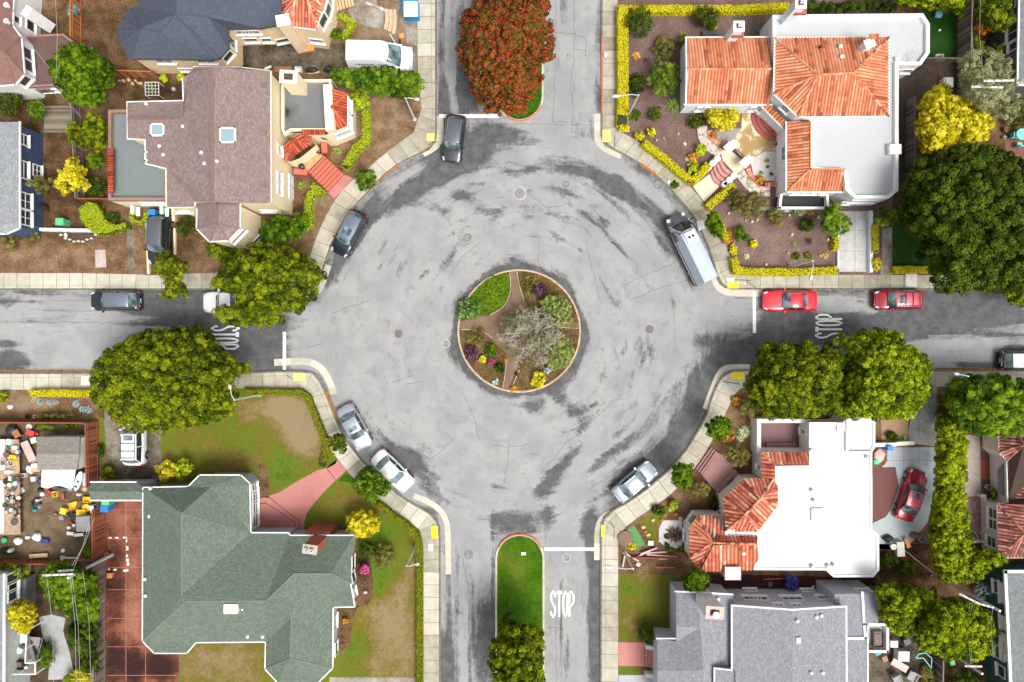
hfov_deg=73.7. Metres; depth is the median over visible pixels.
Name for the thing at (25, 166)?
window
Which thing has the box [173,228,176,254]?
garden wall
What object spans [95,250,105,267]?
concrete slab
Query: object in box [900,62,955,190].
yard
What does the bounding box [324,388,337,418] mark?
fallen leaves
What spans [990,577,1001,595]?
window
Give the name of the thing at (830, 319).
stop lettering
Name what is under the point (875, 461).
wheeled bin
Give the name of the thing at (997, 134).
garden soil
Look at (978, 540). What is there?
garden wall
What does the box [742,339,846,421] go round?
tree
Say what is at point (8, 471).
sack
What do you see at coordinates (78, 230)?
garden wall
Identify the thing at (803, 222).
shrub
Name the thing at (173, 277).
tree
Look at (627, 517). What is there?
sidewalk
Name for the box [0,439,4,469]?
panel
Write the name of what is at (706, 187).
path
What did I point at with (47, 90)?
fence
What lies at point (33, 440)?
box
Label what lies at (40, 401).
agave
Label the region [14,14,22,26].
window
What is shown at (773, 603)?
window
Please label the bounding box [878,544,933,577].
bed
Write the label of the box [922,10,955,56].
turf
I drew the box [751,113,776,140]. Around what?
round steps
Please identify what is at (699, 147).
shrub
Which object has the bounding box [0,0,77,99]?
house
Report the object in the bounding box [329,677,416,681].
path
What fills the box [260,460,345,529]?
path
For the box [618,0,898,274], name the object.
garden mulch
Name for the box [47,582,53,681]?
overhead wire
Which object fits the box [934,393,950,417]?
hedge
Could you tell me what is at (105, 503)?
wheeled bin
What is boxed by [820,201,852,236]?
tree
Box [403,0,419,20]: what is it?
portable toilet
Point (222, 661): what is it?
grass
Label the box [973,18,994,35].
shrub
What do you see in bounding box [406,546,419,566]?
street lamp
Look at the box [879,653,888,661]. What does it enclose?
stool
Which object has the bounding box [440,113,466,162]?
parked suv
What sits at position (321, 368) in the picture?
gutter
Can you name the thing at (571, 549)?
stop line
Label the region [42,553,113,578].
utility pole
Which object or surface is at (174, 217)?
garden wall
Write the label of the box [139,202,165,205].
window
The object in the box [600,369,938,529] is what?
kerb
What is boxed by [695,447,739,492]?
front steps
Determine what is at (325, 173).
front steps
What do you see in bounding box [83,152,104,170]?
shrub
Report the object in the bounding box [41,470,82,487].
tarp
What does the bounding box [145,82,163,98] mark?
garden trellis
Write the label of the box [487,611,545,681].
tree
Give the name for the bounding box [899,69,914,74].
window
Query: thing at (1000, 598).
window
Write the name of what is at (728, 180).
stair wall
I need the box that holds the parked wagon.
[91,288,142,312]
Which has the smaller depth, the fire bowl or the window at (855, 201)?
the window at (855, 201)
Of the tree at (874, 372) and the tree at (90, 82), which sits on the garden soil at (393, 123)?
the tree at (90, 82)
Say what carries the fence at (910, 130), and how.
on the yard at (921, 80)
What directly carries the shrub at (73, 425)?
on the yard at (43, 521)
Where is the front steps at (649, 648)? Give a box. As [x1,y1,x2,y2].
[644,642,653,677]
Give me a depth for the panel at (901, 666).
62.01 m
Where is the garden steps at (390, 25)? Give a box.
[384,9,396,33]
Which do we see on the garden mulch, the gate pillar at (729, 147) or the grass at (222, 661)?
the gate pillar at (729, 147)
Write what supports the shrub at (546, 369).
on the island soil at (478, 366)
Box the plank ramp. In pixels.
[337,0,353,10]
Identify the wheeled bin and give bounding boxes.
[55,218,69,226]
[100,503,114,511]
[101,501,114,505]
[148,209,159,214]
[872,458,878,463]
[882,445,892,450]
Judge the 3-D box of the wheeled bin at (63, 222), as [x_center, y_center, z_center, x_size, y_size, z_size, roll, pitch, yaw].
[-40.772,-10.773,62.010,0.720,1.060,0.644,0,90,0]
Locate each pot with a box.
[984,484,992,490]
[1002,127,1009,132]
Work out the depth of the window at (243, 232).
58.77 m
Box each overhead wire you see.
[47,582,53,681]
[70,578,75,654]
[72,579,79,670]
[83,575,90,672]
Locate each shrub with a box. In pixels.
[0,92,23,117]
[0,235,19,251]
[0,392,7,402]
[0,561,30,579]
[25,98,45,120]
[25,174,57,195]
[27,232,39,243]
[36,406,75,419]
[37,424,53,430]
[38,641,54,668]
[63,2,79,14]
[63,424,79,429]
[63,671,74,681]
[71,669,91,681]
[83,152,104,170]
[84,547,90,557]
[86,174,107,200]
[96,445,104,456]
[99,464,116,480]
[105,211,119,223]
[154,459,175,481]
[159,73,167,82]
[171,457,193,481]
[174,216,196,238]
[177,73,184,80]
[329,28,341,38]
[342,617,348,623]
[345,508,380,537]
[349,90,370,110]
[356,540,378,559]
[359,563,369,574]
[371,543,395,569]
[455,298,481,320]
[464,346,479,362]
[465,327,484,343]
[478,355,485,362]
[484,343,496,357]
[487,357,495,365]
[491,378,498,384]
[495,363,505,373]
[510,384,516,391]
[520,274,538,294]
[530,371,545,388]
[531,283,546,295]
[540,295,573,328]
[542,332,574,370]
[543,367,551,373]
[624,4,654,38]
[626,542,635,549]
[628,72,644,97]
[628,109,640,120]
[634,131,644,140]
[637,622,655,643]
[646,60,681,97]
[646,128,655,136]
[648,106,660,122]
[649,34,679,60]
[652,505,665,515]
[669,500,678,510]
[678,33,688,44]
[687,160,698,173]
[687,481,710,498]
[688,113,705,128]
[688,152,698,162]
[692,4,720,27]
[695,143,707,155]
[703,107,740,131]
[709,23,717,29]
[709,495,719,509]
[710,131,718,138]
[722,229,732,244]
[723,431,735,441]
[723,443,751,466]
[725,187,743,207]
[729,242,737,255]
[732,191,769,218]
[732,396,740,404]
[733,223,750,241]
[740,399,757,416]
[748,239,757,248]
[756,175,764,184]
[767,204,786,227]
[784,573,799,589]
[791,210,805,217]
[791,251,800,259]
[800,217,813,232]
[804,251,811,258]
[872,257,883,270]
[880,552,898,569]
[886,430,897,440]
[899,561,918,578]
[918,665,936,681]
[947,667,981,681]
[972,35,986,53]
[972,583,992,600]
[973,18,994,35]
[990,488,997,499]
[991,40,1004,55]
[1003,95,1023,109]
[1007,108,1023,127]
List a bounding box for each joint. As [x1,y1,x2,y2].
[107,538,175,681]
[260,497,299,529]
[260,503,295,526]
[918,411,918,444]
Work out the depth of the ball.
62.22 m
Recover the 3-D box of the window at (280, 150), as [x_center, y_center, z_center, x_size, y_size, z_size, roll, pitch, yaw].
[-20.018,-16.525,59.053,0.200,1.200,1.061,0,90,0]
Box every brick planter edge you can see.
[707,130,727,147]
[745,165,757,183]
[763,182,776,186]
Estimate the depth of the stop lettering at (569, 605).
62.69 m
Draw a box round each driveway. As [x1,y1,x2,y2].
[104,393,161,483]
[146,208,174,274]
[242,43,416,71]
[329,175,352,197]
[839,211,866,271]
[872,447,935,548]
[908,387,936,445]
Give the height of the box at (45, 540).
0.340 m
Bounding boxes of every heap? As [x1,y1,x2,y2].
[0,547,9,553]
[5,424,17,436]
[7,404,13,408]
[32,498,40,509]
[57,486,66,491]
[305,67,318,72]
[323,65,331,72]
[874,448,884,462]
[882,535,892,541]
[909,532,920,538]
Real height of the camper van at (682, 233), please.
2.755 m
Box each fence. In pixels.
[0,420,92,423]
[0,556,89,564]
[34,88,58,95]
[69,0,82,42]
[70,102,85,197]
[76,198,110,201]
[85,421,98,486]
[91,507,105,558]
[92,560,105,681]
[106,70,158,77]
[631,556,680,558]
[905,96,915,182]
[924,57,963,62]
[932,643,943,681]
[957,1,972,96]
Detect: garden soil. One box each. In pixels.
[0,0,421,274]
[0,390,104,418]
[30,561,95,681]
[618,386,1023,674]
[893,0,1023,274]
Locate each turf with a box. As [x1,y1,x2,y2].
[627,526,644,549]
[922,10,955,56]
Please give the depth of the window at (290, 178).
61.77 m
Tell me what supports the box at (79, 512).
on the yard at (43, 521)
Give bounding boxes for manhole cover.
[394,329,402,337]
[442,339,449,347]
[463,233,470,240]
[465,550,472,558]
[513,187,525,199]
[563,181,568,186]
[563,554,570,561]
[646,325,652,332]
[653,180,661,188]
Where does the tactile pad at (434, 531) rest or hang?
on the sidewalk at (347, 461)
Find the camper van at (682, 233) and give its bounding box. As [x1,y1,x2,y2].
[665,212,717,286]
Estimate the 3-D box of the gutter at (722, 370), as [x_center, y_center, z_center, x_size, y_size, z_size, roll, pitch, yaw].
[19.292,3.752,62.694,5.916,0.001,2.024,-44,90,0]
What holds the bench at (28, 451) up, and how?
on the yard at (43, 521)
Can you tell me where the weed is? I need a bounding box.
[671,180,679,188]
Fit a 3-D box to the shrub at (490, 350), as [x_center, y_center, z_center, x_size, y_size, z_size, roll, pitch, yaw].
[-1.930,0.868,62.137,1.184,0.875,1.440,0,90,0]
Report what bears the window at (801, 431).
in the house at (800, 498)
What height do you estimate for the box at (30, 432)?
0.440 m
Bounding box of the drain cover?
[696,220,704,229]
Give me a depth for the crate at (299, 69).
62.34 m
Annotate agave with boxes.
[36,397,45,405]
[72,399,81,407]
[84,407,94,413]
[297,181,304,190]
[333,146,341,154]
[632,51,640,58]
[643,57,650,64]
[665,526,682,543]
[666,98,679,113]
[736,435,743,441]
[737,425,750,438]
[805,237,812,244]
[822,251,828,259]
[898,435,909,448]
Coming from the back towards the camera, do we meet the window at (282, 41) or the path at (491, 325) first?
the path at (491, 325)
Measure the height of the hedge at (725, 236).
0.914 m
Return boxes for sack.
[4,470,13,473]
[7,548,14,552]
[13,537,22,544]
[17,646,22,653]
[26,465,31,471]
[32,532,40,540]
[58,514,64,519]
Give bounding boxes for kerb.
[256,371,440,533]
[323,135,436,270]
[457,269,580,392]
[495,14,543,121]
[495,534,543,681]
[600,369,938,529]
[601,137,731,289]
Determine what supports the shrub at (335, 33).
on the garden soil at (393, 123)
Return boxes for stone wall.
[697,126,722,155]
[737,170,769,196]
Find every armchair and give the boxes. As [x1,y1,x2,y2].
[889,671,902,681]
[904,668,921,681]
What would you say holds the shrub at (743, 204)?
on the garden mulch
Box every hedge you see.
[28,388,93,397]
[64,620,102,672]
[78,202,132,236]
[128,210,148,225]
[243,388,330,467]
[303,181,326,230]
[328,64,424,99]
[336,12,356,41]
[340,107,371,171]
[375,500,423,681]
[615,4,628,128]
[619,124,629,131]
[628,2,788,16]
[640,140,693,185]
[691,162,711,184]
[703,182,735,210]
[720,219,730,241]
[728,256,838,276]
[807,0,897,13]
[830,236,839,250]
[870,224,879,252]
[890,265,927,273]
[928,415,1011,584]
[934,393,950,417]
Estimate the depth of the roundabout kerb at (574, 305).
62.55 m
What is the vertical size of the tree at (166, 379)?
8.721 m
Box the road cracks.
[5,0,1018,681]
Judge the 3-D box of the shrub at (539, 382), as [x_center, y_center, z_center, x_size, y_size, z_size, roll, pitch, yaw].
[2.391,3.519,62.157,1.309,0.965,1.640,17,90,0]
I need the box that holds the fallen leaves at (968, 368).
[935,365,1007,371]
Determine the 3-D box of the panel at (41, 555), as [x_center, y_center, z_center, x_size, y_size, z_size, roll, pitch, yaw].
[-43.181,19.575,62.371,1.680,0.298,0.360,-4,90,0]
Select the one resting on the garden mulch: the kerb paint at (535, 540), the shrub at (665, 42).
the shrub at (665, 42)
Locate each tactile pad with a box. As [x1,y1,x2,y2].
[293,373,304,380]
[427,133,434,140]
[432,526,437,537]
[601,525,604,536]
[602,130,610,141]
[728,282,738,287]
[731,373,743,378]
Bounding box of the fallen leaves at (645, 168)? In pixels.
[640,163,655,174]
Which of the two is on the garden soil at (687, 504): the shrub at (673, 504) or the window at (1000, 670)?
the shrub at (673, 504)
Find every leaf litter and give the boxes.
[0,370,91,370]
[935,368,997,369]
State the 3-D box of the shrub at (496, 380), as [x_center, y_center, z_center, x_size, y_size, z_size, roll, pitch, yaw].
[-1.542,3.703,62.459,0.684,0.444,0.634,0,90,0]
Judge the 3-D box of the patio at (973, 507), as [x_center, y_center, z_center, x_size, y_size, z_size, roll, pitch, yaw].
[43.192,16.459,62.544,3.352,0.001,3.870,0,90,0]
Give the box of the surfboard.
[74,471,82,490]
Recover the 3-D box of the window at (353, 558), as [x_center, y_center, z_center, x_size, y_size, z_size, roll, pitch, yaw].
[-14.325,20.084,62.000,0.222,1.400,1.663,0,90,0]
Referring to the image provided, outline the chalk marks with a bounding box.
[108,537,128,571]
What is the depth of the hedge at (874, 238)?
61.82 m
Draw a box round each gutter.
[274,358,336,394]
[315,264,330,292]
[413,494,450,573]
[423,115,443,155]
[594,114,621,158]
[594,510,610,559]
[703,364,749,409]
[711,278,761,296]
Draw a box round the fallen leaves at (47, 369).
[1,368,89,373]
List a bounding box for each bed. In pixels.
[60,232,96,241]
[258,463,268,496]
[338,549,372,651]
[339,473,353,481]
[659,520,681,547]
[714,128,740,141]
[745,206,808,213]
[751,151,775,180]
[878,229,881,263]
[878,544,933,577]
[881,418,909,441]
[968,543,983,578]
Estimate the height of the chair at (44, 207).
0.910 m
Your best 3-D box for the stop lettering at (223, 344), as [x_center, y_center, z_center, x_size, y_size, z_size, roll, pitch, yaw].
[-26.340,-0.322,62.692,2.695,0.001,2.242,0,90,0]
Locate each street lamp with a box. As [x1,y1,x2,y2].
[228,384,260,400]
[405,97,419,120]
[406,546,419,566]
[603,551,633,569]
[612,94,638,117]
[788,260,813,280]
[934,372,968,376]
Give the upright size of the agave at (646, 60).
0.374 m
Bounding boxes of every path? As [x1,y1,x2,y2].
[39,615,73,679]
[126,219,133,272]
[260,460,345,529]
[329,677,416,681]
[347,0,384,29]
[395,0,416,25]
[405,26,416,45]
[459,271,535,388]
[567,321,578,327]
[618,642,644,665]
[618,675,651,681]
[693,174,718,201]
[721,150,746,174]
[881,228,891,274]
[965,435,980,496]
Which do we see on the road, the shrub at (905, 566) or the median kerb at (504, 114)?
the median kerb at (504, 114)
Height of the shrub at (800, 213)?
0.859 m
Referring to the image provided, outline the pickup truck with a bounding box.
[203,289,257,313]
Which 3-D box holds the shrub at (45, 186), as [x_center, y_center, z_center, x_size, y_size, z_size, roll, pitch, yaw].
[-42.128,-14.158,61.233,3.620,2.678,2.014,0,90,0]
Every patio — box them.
[734,113,775,157]
[873,467,898,522]
[965,500,981,538]
[981,459,989,477]
[1005,140,1023,169]
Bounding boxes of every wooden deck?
[13,621,51,674]
[44,106,70,132]
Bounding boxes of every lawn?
[0,388,422,681]
[618,574,675,641]
[618,666,639,674]
[639,505,669,543]
[892,204,946,265]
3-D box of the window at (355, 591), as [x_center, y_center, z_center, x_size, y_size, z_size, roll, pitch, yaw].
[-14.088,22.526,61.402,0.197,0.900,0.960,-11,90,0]
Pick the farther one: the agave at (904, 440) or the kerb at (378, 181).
the kerb at (378, 181)
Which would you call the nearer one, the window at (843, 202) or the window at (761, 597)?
the window at (761, 597)
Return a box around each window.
[6,570,20,592]
[7,580,19,603]
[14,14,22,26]
[19,75,35,88]
[21,133,30,147]
[21,160,30,180]
[21,191,33,211]
[21,208,33,227]
[24,45,34,61]
[25,58,35,75]
[26,18,36,34]
[32,163,43,176]
[43,89,60,93]
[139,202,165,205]
[154,60,177,65]
[173,211,194,213]
[177,68,192,72]
[197,61,218,65]
[222,50,236,65]
[230,35,237,52]
[230,229,248,245]
[234,30,247,35]
[240,30,255,36]
[242,38,260,43]
[247,30,262,36]
[247,235,261,248]
[251,481,258,495]
[252,486,259,504]
[252,497,259,515]
[252,510,259,528]
[259,38,274,43]
[259,210,280,213]
[275,37,290,45]
[277,143,283,157]
[277,170,283,184]
[277,182,283,196]
[288,173,292,187]
[288,186,293,200]
[308,38,325,45]
[319,11,330,32]
[324,0,334,22]
[328,0,333,8]
[334,128,354,139]
[334,611,338,630]
[334,638,337,657]
[347,96,352,116]
[347,111,352,130]
[351,552,355,572]
[351,570,356,583]
[353,584,358,597]
[682,527,686,543]
[685,510,696,524]
[693,107,703,112]
[701,107,710,112]
[740,594,757,599]
[742,587,757,591]
[747,107,756,112]
[750,594,769,600]
[754,106,762,114]
[755,463,760,470]
[771,602,784,605]
[777,104,789,115]
[778,594,804,600]
[780,145,784,162]
[789,193,799,195]
[789,602,802,605]
[798,426,805,435]
[799,587,815,591]
[814,594,828,599]
[837,201,853,205]
[846,200,879,203]
[853,587,870,591]
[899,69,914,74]
[984,533,996,548]
[986,505,995,519]
[986,517,996,531]
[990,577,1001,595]
[992,644,1004,662]
[994,661,1005,679]
[997,579,1003,603]
[998,613,1005,631]
[998,641,1006,661]
[999,630,1006,654]
[1005,21,1016,45]
[1006,39,1016,54]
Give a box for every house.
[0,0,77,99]
[0,121,43,236]
[0,565,35,681]
[89,473,358,681]
[107,66,355,248]
[118,0,337,73]
[652,579,888,681]
[680,0,929,209]
[682,415,878,579]
[981,427,1023,557]
[982,561,1023,681]
[992,0,1023,96]
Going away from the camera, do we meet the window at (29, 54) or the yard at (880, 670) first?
the window at (29, 54)
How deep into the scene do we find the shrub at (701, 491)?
61.51 m
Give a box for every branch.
[640,551,666,553]
[641,547,656,553]
[647,554,676,556]
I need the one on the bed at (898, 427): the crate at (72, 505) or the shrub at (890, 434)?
the shrub at (890, 434)
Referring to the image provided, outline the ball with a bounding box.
[1,537,7,542]
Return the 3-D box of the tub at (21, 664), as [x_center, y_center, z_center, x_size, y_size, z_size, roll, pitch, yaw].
[-44.271,28.907,60.940,1.520,0.400,0.720,0,90,0]
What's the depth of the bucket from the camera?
62.30 m
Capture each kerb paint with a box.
[498,534,541,547]
[506,105,541,120]
[601,38,602,113]
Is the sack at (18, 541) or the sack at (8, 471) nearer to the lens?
the sack at (8, 471)
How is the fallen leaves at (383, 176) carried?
on the sidewalk at (344, 199)
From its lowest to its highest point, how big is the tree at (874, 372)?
8.586 m
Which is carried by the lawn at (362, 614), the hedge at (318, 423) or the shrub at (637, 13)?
the hedge at (318, 423)
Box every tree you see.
[5,598,38,634]
[38,560,101,622]
[45,41,115,108]
[49,154,90,195]
[64,111,107,152]
[88,324,252,435]
[151,247,189,300]
[204,242,236,263]
[209,241,327,329]
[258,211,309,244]
[327,433,347,455]
[351,465,391,503]
[353,169,376,191]
[455,0,555,116]
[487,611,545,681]
[496,304,563,368]
[667,462,697,490]
[682,567,713,591]
[704,414,732,442]
[705,210,724,237]
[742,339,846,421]
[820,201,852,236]
[832,327,933,421]
[873,206,902,227]
[873,581,938,638]
[895,142,1023,296]
[897,0,967,19]
[911,595,1000,662]
[913,83,995,154]
[941,371,1023,438]
[956,46,1023,124]
[972,0,1017,32]
[1006,287,1023,307]
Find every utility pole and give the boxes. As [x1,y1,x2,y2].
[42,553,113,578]
[948,582,1000,611]
[953,653,982,674]
[961,79,1013,98]
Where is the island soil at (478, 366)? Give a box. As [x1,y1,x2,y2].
[459,271,578,390]
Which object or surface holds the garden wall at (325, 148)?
on the garden soil at (393, 123)
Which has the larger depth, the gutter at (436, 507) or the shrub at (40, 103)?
the gutter at (436, 507)
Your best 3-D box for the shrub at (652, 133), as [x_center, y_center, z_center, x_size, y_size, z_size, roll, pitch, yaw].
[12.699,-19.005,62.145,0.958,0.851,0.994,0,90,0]
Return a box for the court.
[106,501,178,681]
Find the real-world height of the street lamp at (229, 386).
6.250 m
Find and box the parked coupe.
[761,288,816,312]
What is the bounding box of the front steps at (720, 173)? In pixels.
[710,159,732,185]
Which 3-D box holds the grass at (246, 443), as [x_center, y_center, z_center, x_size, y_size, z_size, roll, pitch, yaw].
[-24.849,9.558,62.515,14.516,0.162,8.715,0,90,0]
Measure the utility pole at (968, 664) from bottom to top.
4.360 m
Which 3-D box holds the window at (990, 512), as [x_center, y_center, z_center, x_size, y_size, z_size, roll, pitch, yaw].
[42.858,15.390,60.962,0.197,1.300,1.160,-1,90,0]
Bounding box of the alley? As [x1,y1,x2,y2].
[711,574,874,588]
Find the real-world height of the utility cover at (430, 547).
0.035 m
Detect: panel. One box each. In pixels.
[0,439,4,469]
[0,480,4,532]
[12,429,23,438]
[20,634,25,642]
[29,553,48,557]
[82,473,84,485]
[274,67,291,71]
[303,45,314,52]
[889,658,908,672]
[904,538,910,547]
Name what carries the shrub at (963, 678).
on the yard at (949, 670)
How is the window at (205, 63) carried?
in the house at (172, 36)
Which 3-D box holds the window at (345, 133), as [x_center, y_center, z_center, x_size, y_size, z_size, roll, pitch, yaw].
[-14.823,-18.287,60.326,1.660,1.200,0.197,-22,90,0]
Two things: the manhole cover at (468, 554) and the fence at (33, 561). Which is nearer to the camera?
the fence at (33, 561)
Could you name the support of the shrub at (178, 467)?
on the lawn at (362, 614)
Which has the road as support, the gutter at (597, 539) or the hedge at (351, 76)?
the gutter at (597, 539)
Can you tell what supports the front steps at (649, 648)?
on the garden soil at (687, 504)
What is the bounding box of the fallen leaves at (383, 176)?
[369,164,399,190]
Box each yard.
[0,420,105,560]
[733,14,770,35]
[868,627,918,681]
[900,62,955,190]
[919,596,986,681]
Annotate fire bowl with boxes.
[11,519,17,525]
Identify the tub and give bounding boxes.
[0,459,7,465]
[16,660,25,669]
[52,491,59,497]
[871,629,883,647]
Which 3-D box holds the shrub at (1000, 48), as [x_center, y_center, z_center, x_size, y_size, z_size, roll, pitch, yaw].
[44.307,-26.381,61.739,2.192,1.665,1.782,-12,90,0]
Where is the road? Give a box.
[0,0,1023,681]
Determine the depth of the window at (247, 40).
61.58 m
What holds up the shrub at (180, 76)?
on the garden soil at (393, 123)
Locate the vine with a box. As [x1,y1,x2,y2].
[147,83,154,93]
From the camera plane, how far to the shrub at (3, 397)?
61.74 m
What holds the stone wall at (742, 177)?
on the garden mulch
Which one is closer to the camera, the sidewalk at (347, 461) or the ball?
the ball
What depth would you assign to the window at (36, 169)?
61.68 m
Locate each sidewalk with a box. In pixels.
[0,0,434,287]
[0,372,438,681]
[602,371,1023,680]
[603,0,1015,287]
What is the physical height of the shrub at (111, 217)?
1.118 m
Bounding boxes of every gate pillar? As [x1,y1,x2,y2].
[723,139,737,152]
[739,155,753,168]
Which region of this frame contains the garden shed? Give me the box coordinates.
[37,435,94,469]
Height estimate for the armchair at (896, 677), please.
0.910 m
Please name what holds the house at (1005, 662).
on the garden soil at (687, 504)
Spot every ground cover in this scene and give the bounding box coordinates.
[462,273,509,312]
[463,273,576,388]
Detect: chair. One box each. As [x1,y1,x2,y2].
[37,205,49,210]
[1008,132,1015,138]
[1015,142,1023,147]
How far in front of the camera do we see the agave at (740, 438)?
62.34 m
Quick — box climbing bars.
[910,650,931,667]
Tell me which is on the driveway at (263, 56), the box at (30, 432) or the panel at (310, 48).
the panel at (310, 48)
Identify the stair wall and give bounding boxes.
[707,155,720,170]
[721,172,736,187]
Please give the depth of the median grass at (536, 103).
62.58 m
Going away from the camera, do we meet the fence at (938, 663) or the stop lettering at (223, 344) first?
the fence at (938, 663)
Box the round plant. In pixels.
[677,546,682,552]
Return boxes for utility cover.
[81,376,89,384]
[428,544,432,550]
[726,278,734,281]
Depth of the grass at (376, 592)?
62.51 m
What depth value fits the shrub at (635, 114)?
61.89 m
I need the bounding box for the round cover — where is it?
[618,531,632,545]
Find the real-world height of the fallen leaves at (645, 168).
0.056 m
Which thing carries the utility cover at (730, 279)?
on the sidewalk at (685, 191)
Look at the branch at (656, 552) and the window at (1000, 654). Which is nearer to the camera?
the window at (1000, 654)
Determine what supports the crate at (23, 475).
on the yard at (43, 521)
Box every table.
[889,544,896,549]
[889,638,897,647]
[1015,128,1023,139]
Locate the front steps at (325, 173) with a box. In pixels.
[304,154,343,191]
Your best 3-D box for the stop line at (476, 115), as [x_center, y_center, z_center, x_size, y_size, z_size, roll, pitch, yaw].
[-3.946,-20.660,62.692,5.509,0.001,0.340,0,90,0]
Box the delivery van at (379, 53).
[345,34,413,73]
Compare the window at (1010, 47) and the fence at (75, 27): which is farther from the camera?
the fence at (75, 27)
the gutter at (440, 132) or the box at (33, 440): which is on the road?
the gutter at (440, 132)
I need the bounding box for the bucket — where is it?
[767,581,773,586]
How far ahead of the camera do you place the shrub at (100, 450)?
61.82 m
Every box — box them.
[6,439,13,444]
[25,429,36,436]
[30,436,39,443]
[40,538,49,542]
[59,507,68,514]
[70,512,76,519]
[76,509,87,515]
[76,513,96,531]
[107,572,112,577]
[399,33,404,38]
[648,540,653,545]
[893,647,909,661]
[894,540,904,556]
[901,638,910,645]
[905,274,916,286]
[939,77,945,84]
[946,77,952,87]
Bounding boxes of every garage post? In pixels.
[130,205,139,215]
[160,206,168,216]
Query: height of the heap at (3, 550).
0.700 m
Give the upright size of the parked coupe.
1.480 m
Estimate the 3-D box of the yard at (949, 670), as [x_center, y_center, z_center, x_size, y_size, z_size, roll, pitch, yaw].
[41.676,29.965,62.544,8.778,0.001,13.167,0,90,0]
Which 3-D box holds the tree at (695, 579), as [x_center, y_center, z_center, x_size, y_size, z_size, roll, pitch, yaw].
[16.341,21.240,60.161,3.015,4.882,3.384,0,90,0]
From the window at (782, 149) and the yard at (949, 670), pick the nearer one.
the window at (782, 149)
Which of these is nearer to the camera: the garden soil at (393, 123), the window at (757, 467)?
the window at (757, 467)
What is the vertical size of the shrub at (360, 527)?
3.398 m
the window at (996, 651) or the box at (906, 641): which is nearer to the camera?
the window at (996, 651)
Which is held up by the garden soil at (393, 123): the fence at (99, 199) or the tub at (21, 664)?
the fence at (99, 199)
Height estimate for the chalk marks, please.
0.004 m
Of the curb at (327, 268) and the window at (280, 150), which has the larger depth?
the curb at (327, 268)
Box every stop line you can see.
[283,332,285,369]
[439,114,498,117]
[544,548,598,550]
[753,292,755,332]
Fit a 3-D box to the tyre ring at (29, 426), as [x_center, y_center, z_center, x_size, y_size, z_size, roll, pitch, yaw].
[-44.165,7.835,62.440,0.560,0.200,0.552,0,90,0]
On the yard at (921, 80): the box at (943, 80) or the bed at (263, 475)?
the box at (943, 80)
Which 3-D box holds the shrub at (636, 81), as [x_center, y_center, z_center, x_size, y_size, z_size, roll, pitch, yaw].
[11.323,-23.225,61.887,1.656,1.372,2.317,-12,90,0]
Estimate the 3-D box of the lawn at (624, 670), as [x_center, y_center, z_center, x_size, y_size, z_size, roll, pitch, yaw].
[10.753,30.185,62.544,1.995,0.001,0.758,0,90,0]
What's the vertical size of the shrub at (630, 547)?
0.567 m
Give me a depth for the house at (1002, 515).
59.87 m
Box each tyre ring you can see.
[26,424,32,428]
[82,504,89,511]
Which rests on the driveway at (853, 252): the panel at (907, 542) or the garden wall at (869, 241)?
the garden wall at (869, 241)
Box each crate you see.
[9,454,17,460]
[20,473,27,477]
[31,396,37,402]
[68,501,79,509]
[83,496,92,502]
[295,67,301,72]
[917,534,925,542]
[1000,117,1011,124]
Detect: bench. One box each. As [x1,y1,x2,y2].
[0,439,22,534]
[20,440,35,461]
[703,31,721,36]
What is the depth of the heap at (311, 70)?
62.16 m
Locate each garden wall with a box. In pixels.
[39,228,94,232]
[146,250,150,273]
[171,209,176,221]
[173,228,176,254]
[293,168,310,177]
[321,142,330,155]
[365,1,384,12]
[836,235,838,267]
[867,210,872,272]
[875,440,914,446]
[973,539,984,543]
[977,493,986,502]
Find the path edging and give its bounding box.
[490,273,510,314]
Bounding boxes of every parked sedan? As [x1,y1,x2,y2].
[336,403,372,450]
[370,448,414,492]
[611,460,657,503]
[892,468,927,522]
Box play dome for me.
[935,11,942,17]
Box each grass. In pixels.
[162,398,318,491]
[179,644,264,681]
[310,485,414,678]
[497,2,541,118]
[497,536,542,681]
[498,542,541,674]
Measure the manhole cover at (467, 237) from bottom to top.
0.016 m
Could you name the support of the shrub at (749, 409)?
on the garden soil at (687, 504)
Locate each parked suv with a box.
[119,416,148,465]
[144,214,172,264]
[331,208,368,257]
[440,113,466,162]
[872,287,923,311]
[997,350,1023,370]
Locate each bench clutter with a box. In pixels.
[3,451,11,457]
[11,445,18,449]
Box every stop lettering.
[211,325,239,349]
[550,590,573,617]
[814,314,842,338]

